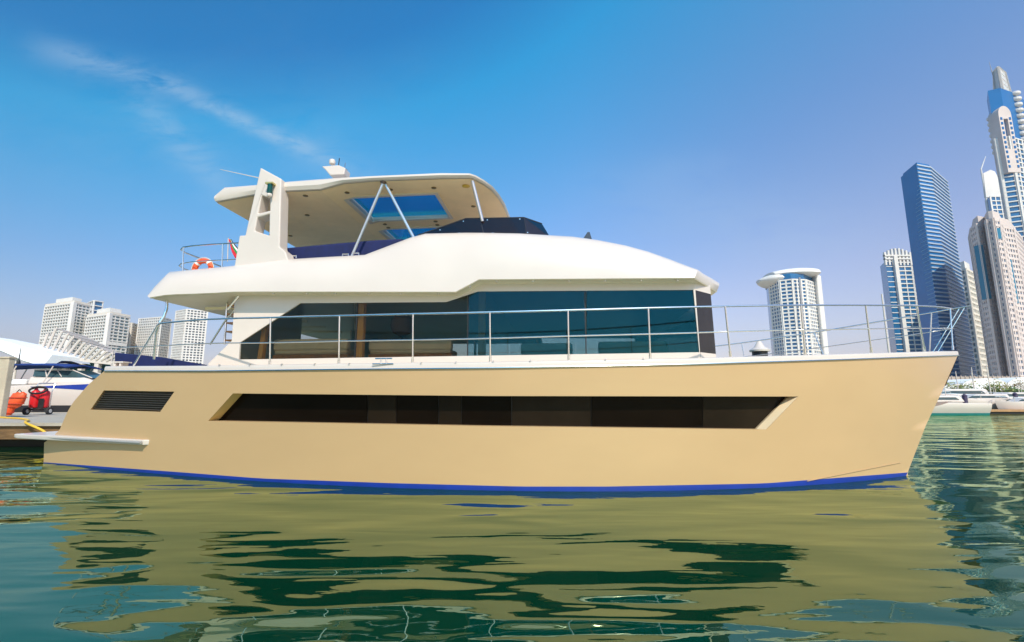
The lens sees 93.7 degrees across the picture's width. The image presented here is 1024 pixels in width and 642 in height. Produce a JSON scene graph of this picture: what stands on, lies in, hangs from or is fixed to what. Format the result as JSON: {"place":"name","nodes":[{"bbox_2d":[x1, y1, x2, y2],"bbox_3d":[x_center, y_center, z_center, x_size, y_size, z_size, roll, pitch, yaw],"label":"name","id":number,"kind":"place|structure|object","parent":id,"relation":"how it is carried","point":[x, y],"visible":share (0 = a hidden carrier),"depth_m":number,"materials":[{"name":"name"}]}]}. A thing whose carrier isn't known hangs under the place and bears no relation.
{"place":"outdoors","nodes":[
{"label":"outdoors","id":0,"kind":"place"},
{"bbox_2d":[8,389,27,408],"bbox_3d":[-22.408,3.536,21.714,0.854,0.897,0.460,0,-9,0],"label":"life vest","id":1,"kind":"object","parent":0,"point":[17,399],"visible":0.87,"depth_m":21.59,"materials":[{"name":"orange plastic"}]},
{"bbox_2d":[9,348,102,411],"bbox_3d":[-25.430,3.380,27.410,9.200,3.520,2.924,0,-9,0],"label":"sport boat","id":2,"kind":"object","parent":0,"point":[70,386],"visible":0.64,"depth_m":26.36,"materials":[{"name":"white paint"}]},
{"bbox_2d":[35,328,119,376],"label":"marina building","id":3,"kind":"structure","parent":0,"point":[102,363],"depth_m":64.25,"materials":[{"name":"white concrete"}]},
{"bbox_2d":[0,338,89,378],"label":"canopy","id":4,"kind":"object","parent":3,"relation":"attached to","point":[33,353],"visible":0.71,"depth_m":60.04,"materials":[{"name":"white fabric"}]},
{"bbox_2d":[390,315,411,338],"bbox_3d":[-2.786,0.488,12.131,0.600,1.360,0.591,-1,-9,6],"label":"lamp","id":5,"kind":"object","parent":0,"point":[401,326],"visible":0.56,"depth_m":11.98,"materials":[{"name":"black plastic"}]},
{"bbox_2d":[0,414,1023,641],"bbox_3d":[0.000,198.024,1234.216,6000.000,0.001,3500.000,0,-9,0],"label":"water","id":6,"kind":"structure","parent":0,"point":[929,547],"depth_m":4.83,"materials":[{"name":"green liquid"}]},
{"bbox_2d":[0,412,66,445],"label":"dock","id":7,"kind":"object","parent":6,"relation":"on","point":[11,428],"depth_m":15.86,"materials":[{"name":"wood"}]},
{"bbox_2d":[0,357,16,416],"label":"pillar","id":8,"kind":"structure","parent":7,"relation":"on","point":[6,368],"depth_m":18.93,"materials":[{"name":"concrete"}]},
{"bbox_2d":[6,406,14,414],"bbox_3d":[-22.808,3.928,21.652,0.854,0.892,0.460,0,-9,0],"label":"life vest","id":9,"kind":"object","parent":7,"relation":"on","point":[10,411],"visible":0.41,"depth_m":21.54,"materials":[{"name":"orange plastic"}]},
{"bbox_2d":[0,416,45,431],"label":"hose","id":10,"kind":"object","parent":7,"relation":"on","point":[26,421],"visible":0.75,"depth_m":15.33,"materials":[{"name":"yellow rubber"}]},
{"bbox_2d":[22,383,55,414],"bbox_3d":[-22.107,3.634,22.461,0.952,1.481,0.633,1,-9,-8],"label":"fire extinguisher cart","id":11,"kind":"object","parent":7,"relation":"on","point":[39,399],"visible":1,"depth_m":22.38,"materials":[{"name":"red paint"}]},
{"bbox_2d":[14,158,970,490],"bbox_3d":[0.061,0.310,14.296,24.627,8.480,11.301,-1,-9,6],"label":"motor yacht","id":12,"kind":"object","parent":6,"relation":"on","point":[468,260],"visible":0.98,"depth_m":9.77,"materials":[{"name":"beige paint"}]},
{"bbox_2d":[111,361,131,365],"bbox_3d":[-9.251,1.124,11.344,0.320,0.320,0.240,-1,-9,6],"label":"side table","id":13,"kind":"object","parent":12,"relation":"on","point":[120,363],"visible":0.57,"depth_m":11.27,"materials":[{"name":"white"}]},
{"bbox_2d":[115,353,206,365],"bbox_3d":[-8.525,1.104,12.033,2.442,0.571,0.800,-1,-9,6],"label":"sofa","id":14,"kind":"object","parent":12,"relation":"on","point":[143,360],"visible":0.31,"depth_m":11.68,"materials":[{"name":"blue fabric"}]},
{"bbox_2d":[191,257,213,269],"bbox_3d":[-7.391,-1.235,11.480,0.586,0.586,0.127,-1,-9,6],"label":"life ring","id":15,"kind":"object","parent":12,"relation":"hanging from","point":[210,264],"visible":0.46,"depth_m":11.46,"materials":[{"name":"orange plastic"}]},
{"bbox_2d":[227,238,237,261],"bbox_3d":[-6.897,-1.798,12.013,0.527,0.622,0.046,-1,-9,6],"label":"flag","id":16,"kind":"object","parent":12,"relation":"attached to","point":[234,248],"visible":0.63,"depth_m":12.01,"materials":[{"name":"multicoloured fabric"}]},
{"bbox_2d":[219,394,366,422],"bbox_3d":[-4.459,1.719,9.533,3.584,0.557,0.087,-3,-9,16],"label":"hull window","id":17,"kind":"structure","parent":12,"relation":"in","point":[339,408],"depth_m":9.42,"materials":[{"name":"black glass"}]},
{"bbox_2d":[272,339,353,358],"bbox_3d":[-4.585,0.759,11.353,1.794,0.580,0.820,-1,-9,6],"label":"sofa","id":18,"kind":"object","parent":12,"relation":"on","point":[305,350],"visible":0.69,"depth_m":10.98,"materials":[{"name":"brown fabric"}]},
{"bbox_2d":[287,239,402,258],"bbox_3d":[-3.989,-1.567,11.874,3.096,0.632,0.800,-1,-9,6],"label":"sofa","id":19,"kind":"object","parent":12,"relation":"on","point":[340,249],"visible":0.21,"depth_m":11.51,"materials":[{"name":"blue fabric"}]},
{"bbox_2d":[368,395,395,423],"bbox_3d":[-2.445,1.654,9.018,0.573,0.530,0.033,-2,-9,11],"label":"hull window","id":20,"kind":"structure","parent":12,"relation":"in","point":[381,408],"depth_m":9.02,"materials":[{"name":"black glass"}]},
{"bbox_2d":[368,339,456,356],"bbox_3d":[-2.277,0.746,11.211,1.932,0.560,0.820,-1,-9,6],"label":"sofa","id":21,"kind":"object","parent":12,"relation":"on","point":[425,348],"visible":0.66,"depth_m":10.83,"materials":[{"name":"brown fabric"}]},
{"bbox_2d":[396,395,437,423],"bbox_3d":[-1.757,1.639,8.885,0.820,0.531,0.035,-2,-9,10],"label":"hull window","id":22,"kind":"structure","parent":12,"relation":"in","point":[410,409],"depth_m":8.88,"materials":[{"name":"black glass"}]},
{"bbox_2d":[439,396,460,424],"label":"hull window","id":23,"kind":"structure","parent":12,"relation":"in","point":[449,406],"depth_m":8.79,"materials":[{"name":"black glass"}]},
{"bbox_2d":[462,396,510,425],"bbox_3d":[-0.464,1.625,8.710,0.909,0.530,0.038,-1,-9,6],"label":"hull window","id":24,"kind":"structure","parent":12,"relation":"in","point":[476,410],"depth_m":8.71,"materials":[{"name":"black glass"}]},
{"bbox_2d":[471,338,542,355],"bbox_3d":[-0.114,0.871,12.601,1.800,0.750,0.900,-1,-9,6],"label":"table","id":25,"kind":"object","parent":12,"relation":"on","point":[516,341],"visible":0.62,"depth_m":12.35,"materials":[{"name":"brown wood"}]},
{"bbox_2d":[521,343,572,354],"bbox_3d":[0.854,0.841,11.678,1.223,0.520,0.820,-1,-9,6],"label":"sofa","id":26,"kind":"object","parent":12,"relation":"on","point":[543,348],"visible":0.38,"depth_m":11.30,"materials":[{"name":"teal fabric"}]},
{"bbox_2d":[512,396,590,426],"bbox_3d":[0.709,1.623,8.637,1.421,0.539,0.046,0,-9,2],"label":"hull window","id":27,"kind":"structure","parent":12,"relation":"in","point":[526,410],"depth_m":8.64,"materials":[{"name":"black glass"}]},
{"bbox_2d":[598,341,667,353],"bbox_3d":[2.792,0.777,11.278,1.543,0.520,0.820,-1,-9,6],"label":"sofa","id":28,"kind":"object","parent":12,"relation":"on","point":[617,347],"visible":0.45,"depth_m":10.90,"materials":[{"name":"teal fabric"}]},
{"bbox_2d":[591,396,701,427],"bbox_3d":[2.457,1.647,8.671,2.072,0.570,0.068,1,-9,-4],"label":"hull window","id":29,"kind":"structure","parent":12,"relation":"in","point":[606,411],"depth_m":8.66,"materials":[{"name":"black glass"}]},
{"bbox_2d":[636,290,715,357],"bbox_3d":[4.655,0.634,13.760,0.978,1.284,8.300,-1,-9,6],"label":"front window","id":30,"kind":"structure","parent":12,"relation":"in","point":[676,343],"depth_m":12.87,"materials":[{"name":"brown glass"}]},
{"bbox_2d":[703,396,784,428],"bbox_3d":[4.429,1.706,8.944,1.931,0.595,0.050,2,-9,-11],"label":"hull window","id":31,"kind":"structure","parent":12,"relation":"in","point":[718,411],"depth_m":8.89,"materials":[{"name":"black glass"}]},
{"bbox_2d":[749,341,769,355],"bbox_3d":[12.417,4.133,23.644,0.960,6.468,0.960,0,-9,0],"label":"mooring pile","id":32,"kind":"object","parent":6,"relation":"in","point":[759,348],"visible":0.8,"depth_m":23.80,"materials":[{"name":"white plastic"}]},
{"bbox_2d":[881,294,889,352],"bbox_3d":[31.486,3.035,40.020,0.280,10.785,0.280,0,-9,0],"label":"mast","id":33,"kind":"object","parent":6,"relation":"in","point":[887,340],"visible":0.23,"depth_m":40.39,"materials":[{"name":"silver metal"}]},
{"bbox_2d":[931,386,991,414],"bbox_3d":[38.575,7.279,45.420,10.500,3.400,3.300,0,-9,0],"label":"motor cruiser","id":34,"kind":"object","parent":6,"relation":"on","point":[965,409],"visible":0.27,"depth_m":43.84,"materials":[{"name":"white plastic"}]},
{"bbox_2d":[940,373,988,395],"bbox_3d":[52.016,8.345,56.895,11.000,4.900,3.600,0,-9,3],"label":"motor cruiser","id":35,"kind":"object","parent":6,"relation":"on","point":[956,392],"visible":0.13,"depth_m":55.72,"materials":[{"name":"white plastic"}]},
{"bbox_2d":[961,394,967,402],"bbox_3d":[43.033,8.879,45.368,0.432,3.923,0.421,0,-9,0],"label":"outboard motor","id":36,"kind":"object","parent":6,"relation":"in","point":[964,398],"visible":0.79,"depth_m":45.47,"materials":[{"name":"paint"}]},
{"bbox_2d":[941,380,1010,408],"bbox_3d":[49.391,7.982,50.878,8.500,3.525,2.900,0,-9,-3],"label":"motor cruiser","id":37,"kind":"object","parent":6,"relation":"on","point":[983,398],"visible":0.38,"depth_m":49.93,"materials":[{"name":"white plastic"}]},
{"bbox_2d":[981,380,1023,400],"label":"motor cruiser","id":38,"kind":"object","parent":6,"relation":"on","point":[1019,394],"visible":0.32,"depth_m":54.55,"materials":[{"name":"white plastic"}]},
{"bbox_2d":[990,409,1023,413],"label":"pontoon","id":39,"kind":"object","parent":6,"relation":"on","point":[1007,411],"visible":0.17,"depth_m":46.77,"materials":[{"name":"brown wood"}]},
{"bbox_2d":[995,396,1023,408],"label":"motorboat","id":40,"kind":"object","parent":6,"relation":"on","point":[1016,403],"visible":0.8,"depth_m":48.33,"materials":[{"name":"white plastic"}]},
{"bbox_2d":[0,0,1023,378],"label":"sky","id":41,"kind":"structure","parent":0,"point":[737,143],"materials":[{"name":"blue"}]},
{"bbox_2d":[948,376,1020,379],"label":"boundary wall","id":42,"kind":"structure","parent":0,"point":[961,377],"depth_m":94.39,"materials":[{"name":"white concrete"}]},
{"bbox_3d":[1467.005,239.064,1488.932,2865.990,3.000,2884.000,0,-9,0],"label":"quay","id":43,"kind":"structure","parent":0,"visible":0},
{"bbox_2d":[756,268,828,355],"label":"tower","id":44,"kind":"structure","parent":43,"relation":"on","point":[795,286],"depth_m":231.91,"materials":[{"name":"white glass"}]},
{"bbox_2d":[880,248,922,351],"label":"tower","id":45,"kind":"structure","parent":43,"relation":"on","point":[898,279],"depth_m":337.12,"materials":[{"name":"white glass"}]},
{"bbox_2d":[901,162,977,376],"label":"tower","id":46,"kind":"structure","parent":43,"relation":"on","point":[937,269],"depth_m":265.40,"materials":[{"name":"blue glass"}]},
{"bbox_2d":[945,381,969,388],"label":"tree","id":47,"kind":"object","parent":43,"relation":"on","point":[960,386],"visible":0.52,"depth_m":68.58,"materials":[{"name":"green plant"}]},
{"bbox_2d":[960,261,988,376],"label":"tower","id":48,"kind":"structure","parent":43,"relation":"on","point":[976,332],"depth_m":300.11,"materials":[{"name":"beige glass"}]},
{"bbox_2d":[946,378,1011,393],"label":"marquee","id":49,"kind":"object","parent":43,"relation":"on","point":[983,381],"visible":0.27,"depth_m":77.43,"materials":[{"name":"white fabric"}]},
{"bbox_2d":[986,364,991,393],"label":"mast","id":50,"kind":"object","parent":43,"relation":"on","point":[988,380],"visible":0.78,"depth_m":67.47,"materials":[{"name":"white metal"}]},
{"bbox_2d":[968,378,1015,392],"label":"tree","id":51,"kind":"object","parent":43,"relation":"on","point":[999,390],"visible":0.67,"depth_m":68.74,"materials":[{"name":"green plant"}]},
{"bbox_2d":[980,156,1004,218],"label":"tower","id":52,"kind":"structure","parent":43,"relation":"on","point":[991,191],"depth_m":426.32,"materials":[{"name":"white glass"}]},
{"bbox_2d":[968,211,1023,376],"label":"tower","id":53,"kind":"structure","parent":43,"relation":"on","point":[996,243],"depth_m":221.12,"materials":[{"name":"concrete"}]},
{"bbox_2d":[974,245,991,299],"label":"slit window","id":54,"kind":"structure","parent":53,"relation":"in","point":[976,248],"depth_m":223.77,"materials":[{"name":"teal glass"}]},
{"bbox_2d":[997,228,1001,239],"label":"slit window","id":55,"kind":"structure","parent":53,"relation":"in","point":[998,229],"depth_m":218.26,"materials":[{"name":"teal glass"}]},
{"bbox_2d":[1010,260,1018,302],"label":"slit window","id":56,"kind":"structure","parent":53,"relation":"in","point":[1010,260],"depth_m":225.82,"materials":[{"name":"teal glass"}]},
{"bbox_2d":[984,384,1023,393],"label":"tree","id":57,"kind":"object","parent":43,"relation":"on","point":[1004,391],"visible":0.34,"depth_m":68.21,"materials":[{"name":"green plant"}]},
{"bbox_2d":[986,62,1023,240],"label":"tower","id":58,"kind":"structure","parent":43,"relation":"on","point":[1005,117],"depth_m":310.55,"materials":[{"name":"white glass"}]},
{"bbox_2d":[989,377,1023,389],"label":"marquee","id":59,"kind":"object","parent":43,"relation":"on","point":[1009,381],"visible":0.25,"depth_m":83.47,"materials":[{"name":"white fabric"}]},
{"bbox_2d":[995,378,1023,390],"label":"tree","id":60,"kind":"object","parent":43,"relation":"on","point":[1013,385],"visible":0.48,"depth_m":72.31,"materials":[{"name":"green plant"}]},
{"bbox_3d":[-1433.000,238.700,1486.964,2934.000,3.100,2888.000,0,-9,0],"label":"quay","id":61,"kind":"structure","parent":0,"visible":0},
{"bbox_2d":[34,297,90,376],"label":"tower","id":62,"kind":"structure","parent":61,"relation":"on","point":[70,314],"depth_m":340.25,"materials":[{"name":"white concrete"}]},
{"bbox_2d":[87,300,103,313],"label":"tower","id":63,"kind":"structure","parent":61,"relation":"on","point":[95,305],"depth_m":409.26,"materials":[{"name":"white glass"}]},
{"bbox_2d":[81,308,130,360],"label":"tower","id":64,"kind":"structure","parent":61,"relation":"on","point":[107,327],"depth_m":328.98,"materials":[{"name":"white concrete"}]},
{"bbox_2d":[126,323,137,353],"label":"tower","id":65,"kind":"structure","parent":61,"relation":"on","point":[132,334],"depth_m":363.83,"materials":[{"name":"concrete"}]},
{"bbox_2d":[134,317,171,357],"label":"tower","id":66,"kind":"structure","parent":61,"relation":"on","point":[146,327],"depth_m":357.45,"materials":[{"name":"white concrete"}]},
{"bbox_2d":[170,309,207,363],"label":"tower","id":67,"kind":"structure","parent":61,"relation":"on","point":[191,332],"depth_m":334.37,"materials":[{"name":"white concrete"}]}
]}

